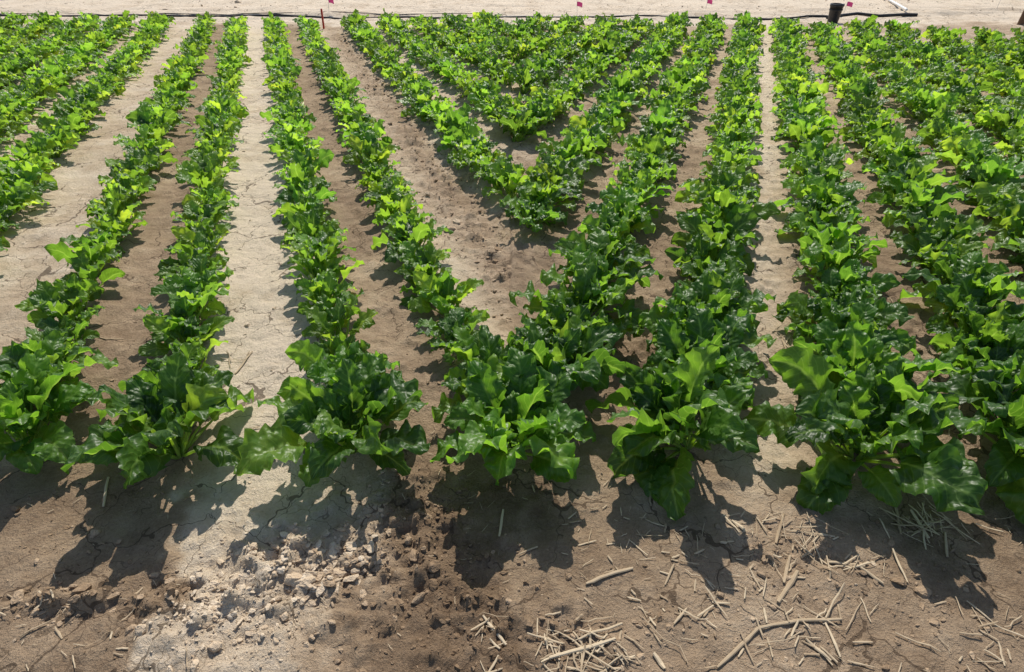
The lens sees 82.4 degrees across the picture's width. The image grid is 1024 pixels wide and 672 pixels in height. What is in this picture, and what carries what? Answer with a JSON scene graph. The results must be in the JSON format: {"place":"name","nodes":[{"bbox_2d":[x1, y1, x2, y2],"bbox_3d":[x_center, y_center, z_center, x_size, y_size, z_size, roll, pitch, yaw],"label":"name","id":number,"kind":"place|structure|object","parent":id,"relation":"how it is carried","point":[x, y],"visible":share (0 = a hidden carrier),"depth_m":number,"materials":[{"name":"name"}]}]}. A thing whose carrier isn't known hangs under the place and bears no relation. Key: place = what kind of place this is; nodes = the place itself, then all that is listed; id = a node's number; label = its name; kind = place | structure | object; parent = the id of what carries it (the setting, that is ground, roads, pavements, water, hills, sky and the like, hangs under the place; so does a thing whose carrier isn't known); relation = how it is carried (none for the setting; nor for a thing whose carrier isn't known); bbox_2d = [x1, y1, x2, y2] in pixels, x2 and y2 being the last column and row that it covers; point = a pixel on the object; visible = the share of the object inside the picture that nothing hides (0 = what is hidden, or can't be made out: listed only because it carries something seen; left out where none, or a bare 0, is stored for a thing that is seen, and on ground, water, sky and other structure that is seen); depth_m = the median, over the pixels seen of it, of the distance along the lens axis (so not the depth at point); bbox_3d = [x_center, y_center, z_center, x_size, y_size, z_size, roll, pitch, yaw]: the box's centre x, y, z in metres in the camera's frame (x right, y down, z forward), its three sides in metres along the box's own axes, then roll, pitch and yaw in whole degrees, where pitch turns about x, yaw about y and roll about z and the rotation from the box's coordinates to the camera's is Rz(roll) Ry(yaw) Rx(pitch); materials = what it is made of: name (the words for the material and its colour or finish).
{"place":"outdoors","nodes":[
{"label":"outdoors","id":0,"kind":"place"},
{"bbox_2d":[0,0,1023,671],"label":"ground","id":1,"kind":"structure","parent":0,"point":[262,286],"depth_m":1.90,"materials":[{"name":"soil"}]},
{"bbox_2d":[0,11,29,34],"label":"sugar beet row","id":2,"kind":"object","parent":1,"relation":"on","point":[10,19],"visible":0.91,"depth_m":9.36,"materials":[{"name":"green plant"}]},
{"bbox_2d":[0,10,61,57],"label":"sugar beet row","id":3,"kind":"object","parent":1,"relation":"on","point":[42,23],"visible":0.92,"depth_m":8.61,"materials":[{"name":"green plant"}]},
{"bbox_2d":[0,11,99,88],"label":"sugar beet row","id":4,"kind":"object","parent":1,"relation":"on","point":[21,61],"visible":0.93,"depth_m":7.50,"materials":[{"name":"green plant"}]},
{"bbox_2d":[0,10,137,143],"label":"sugar beet row","id":5,"kind":"object","parent":1,"relation":"on","point":[19,102],"visible":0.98,"depth_m":6.20,"materials":[{"name":"green plant"}]},
{"bbox_2d":[0,11,175,251],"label":"sugar beet row","id":6,"kind":"object","parent":1,"relation":"on","point":[19,189],"visible":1,"depth_m":4.70,"materials":[{"name":"green plant"}]},
{"bbox_2d":[0,11,216,474],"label":"sugar beet row","id":7,"kind":"object","parent":1,"relation":"on","point":[35,368],"visible":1,"depth_m":2.57,"materials":[{"name":"green plant"}]},
{"bbox_2d":[60,15,253,488],"bbox_3d":[-2.817,-2.472,5.791,0.566,0.342,10.677,-11,37,-15],"label":"sugar beet row","id":8,"kind":"object","parent":1,"relation":"on","point":[170,400],"visible":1,"depth_m":2.37,"materials":[{"name":"green plant"}]},
{"bbox_2d":[0,11,471,14],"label":"irrigation hose","id":9,"kind":"object","parent":1,"relation":"on","point":[266,13],"visible":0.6,"depth_m":11.32,"materials":[{"name":"black plastic"}]},
{"bbox_2d":[320,9,324,28],"bbox_3d":[-3.151,-5.253,9.745,0.037,0.351,0.028,0,35,0],"label":"red stake","id":10,"kind":"object","parent":1,"relation":"on","point":[322,18],"visible":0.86,"depth_m":9.73,"materials":[{"name":"paint"}]},
{"bbox_2d":[233,11,429,486],"bbox_3d":[-2.199,-2.486,5.814,0.621,0.335,10.643,-11,37,-15],"label":"sugar beet row","id":11,"kind":"object","parent":1,"relation":"on","point":[355,378],"visible":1,"depth_m":2.10,"materials":[{"name":"green plant"}]},
{"bbox_2d":[0,14,826,19],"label":"irrigation hose","id":12,"kind":"object","parent":1,"relation":"on","point":[418,16],"visible":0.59,"depth_m":11.07,"materials":[{"name":"black plastic"}]},
{"bbox_2d":[340,9,529,197],"bbox_3d":[-1.372,-3.133,6.715,0.537,0.343,8.177,-11,37,-15],"label":"sugar beet row","id":13,"kind":"object","parent":1,"relation":"on","point":[461,130],"visible":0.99,"depth_m":4.75,"materials":[{"name":"green plant"}]},
{"bbox_2d":[292,15,595,485],"bbox_3d":[-1.669,-2.459,5.786,0.581,0.333,10.642,-12,37,-16],"label":"sugar beet row","id":14,"kind":"object","parent":1,"relation":"on","point":[492,415],"visible":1,"depth_m":2.18,"materials":[{"name":"green plant"}]},
{"bbox_2d":[375,8,527,132],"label":"sugar beet row","id":15,"kind":"object","parent":1,"relation":"on","point":[488,98],"visible":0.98,"depth_m":6.33,"materials":[{"name":"green plant"}]},
{"bbox_2d":[406,14,515,84],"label":"sugar beet row","id":16,"kind":"object","parent":1,"relation":"on","point":[469,49],"visible":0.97,"depth_m":7.40,"materials":[{"name":"green plant"}]},
{"bbox_2d":[439,12,521,58],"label":"sugar beet row","id":17,"kind":"object","parent":1,"relation":"on","point":[459,23],"visible":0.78,"depth_m":8.54,"materials":[{"name":"green plant"}]},
{"bbox_2d":[472,10,514,37],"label":"sugar beet row","id":18,"kind":"object","parent":1,"relation":"on","point":[495,22],"visible":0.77,"depth_m":9.26,"materials":[{"name":"green plant"}]},
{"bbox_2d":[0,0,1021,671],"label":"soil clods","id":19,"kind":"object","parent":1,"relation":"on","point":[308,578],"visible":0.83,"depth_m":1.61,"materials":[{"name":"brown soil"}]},
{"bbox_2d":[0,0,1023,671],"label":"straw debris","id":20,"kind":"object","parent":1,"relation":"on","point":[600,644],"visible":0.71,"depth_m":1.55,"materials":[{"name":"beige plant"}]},
{"bbox_2d":[506,11,554,39],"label":"sugar beet row","id":21,"kind":"object","parent":1,"relation":"on","point":[522,27],"visible":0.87,"depth_m":8.78,"materials":[{"name":"green plant"}]},
{"bbox_2d":[494,12,588,63],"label":"sugar beet row","id":22,"kind":"object","parent":1,"relation":"on","point":[541,41],"visible":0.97,"depth_m":7.82,"materials":[{"name":"green plant"}]},
{"bbox_2d":[506,13,621,93],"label":"sugar beet row","id":23,"kind":"object","parent":1,"relation":"on","point":[537,70],"visible":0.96,"depth_m":6.74,"materials":[{"name":"green plant"}]},
{"bbox_2d":[498,14,653,141],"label":"sugar beet row","id":24,"kind":"object","parent":1,"relation":"on","point":[545,105],"visible":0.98,"depth_m":5.82,"materials":[{"name":"green plant"}]},
{"bbox_2d":[499,10,693,232],"bbox_3d":[1.391,-2.910,6.406,0.556,0.392,8.319,12,37,16],"label":"sugar beet row","id":25,"kind":"object","parent":1,"relation":"on","point":[562,167],"visible":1,"depth_m":4.37,"materials":[{"name":"green plant"}]},
{"bbox_2d":[494,12,727,391],"bbox_3d":[1.654,-2.422,5.702,0.613,0.425,9.756,11,37,15],"label":"sugar beet row","id":26,"kind":"object","parent":1,"relation":"on","point":[565,327],"visible":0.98,"depth_m":2.82,"materials":[{"name":"green plant"}]},
{"bbox_2d":[585,10,780,520],"bbox_3d":[2.199,-2.371,5.619,0.645,0.489,10.247,12,37,16],"label":"sugar beet row","id":27,"kind":"object","parent":1,"relation":"on","point":[704,323],"visible":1,"depth_m":2.26,"materials":[{"name":"green plant"}]},
{"bbox_2d":[827,3,844,22],"bbox_3d":[5.720,-5.720,10.359,0.242,0.292,0.236,0,35,0],"label":"black bucket","id":28,"kind":"object","parent":1,"relation":"on","point":[835,10],"visible":0.96,"depth_m":10.30,"materials":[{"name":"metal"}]},
{"bbox_2d":[743,15,987,514],"bbox_3d":[2.737,-2.260,5.500,0.680,0.421,10.012,12,37,16],"label":"sugar beet row","id":29,"kind":"object","parent":1,"relation":"on","point":[867,399],"visible":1,"depth_m":2.10,"materials":[{"name":"green plant"}]},
{"bbox_2d":[826,12,917,18],"bbox_3d":[6.755,-6.118,11.146,2.167,0.093,0.497,-9,36,-12],"label":"irrigation hose","id":30,"kind":"object","parent":1,"relation":"on","point":[878,15],"visible":0.9,"depth_m":11.17,"materials":[{"name":"black plastic"}]},
{"bbox_2d":[887,0,907,10],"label":"white pipe","id":31,"kind":"object","parent":1,"relation":"on","point":[899,5],"visible":1,"depth_m":12.03,"materials":[{"name":"plastic"}]},
{"bbox_2d":[803,21,1023,523],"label":"sugar beet row","id":32,"kind":"object","parent":1,"relation":"on","point":[982,344],"visible":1,"depth_m":2.63,"materials":[{"name":"green plant"}]},
{"bbox_2d":[843,15,1023,263],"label":"sugar beet row","id":33,"kind":"object","parent":1,"relation":"on","point":[995,191],"visible":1,"depth_m":4.21,"materials":[{"name":"green plant"}]},
{"bbox_2d":[881,19,1023,177],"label":"sugar beet row","id":34,"kind":"object","parent":1,"relation":"on","point":[1006,122],"visible":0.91,"depth_m":5.57,"materials":[{"name":"green plant"}]},
{"bbox_2d":[921,25,1023,109],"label":"sugar beet row","id":35,"kind":"object","parent":1,"relation":"on","point":[1008,83],"visible":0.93,"depth_m":6.62,"materials":[{"name":"green plant"}]},
{"bbox_2d":[967,26,1023,68],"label":"sugar beet row","id":36,"kind":"object","parent":1,"relation":"on","point":[989,40],"visible":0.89,"depth_m":7.37,"materials":[{"name":"green plant"}]},
{"bbox_2d":[1010,27,1023,44],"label":"sugar beet row","id":37,"kind":"object","parent":1,"relation":"on","point":[1019,36],"visible":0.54,"depth_m":8.10,"materials":[{"name":"green plant"}]},
{"bbox_2d":[1017,10,1023,24],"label":"wooden post","id":38,"kind":"object","parent":1,"relation":"on","point":[1021,20],"visible":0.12,"depth_m":10.01,"materials":[{"name":"brown wood"}]}
]}

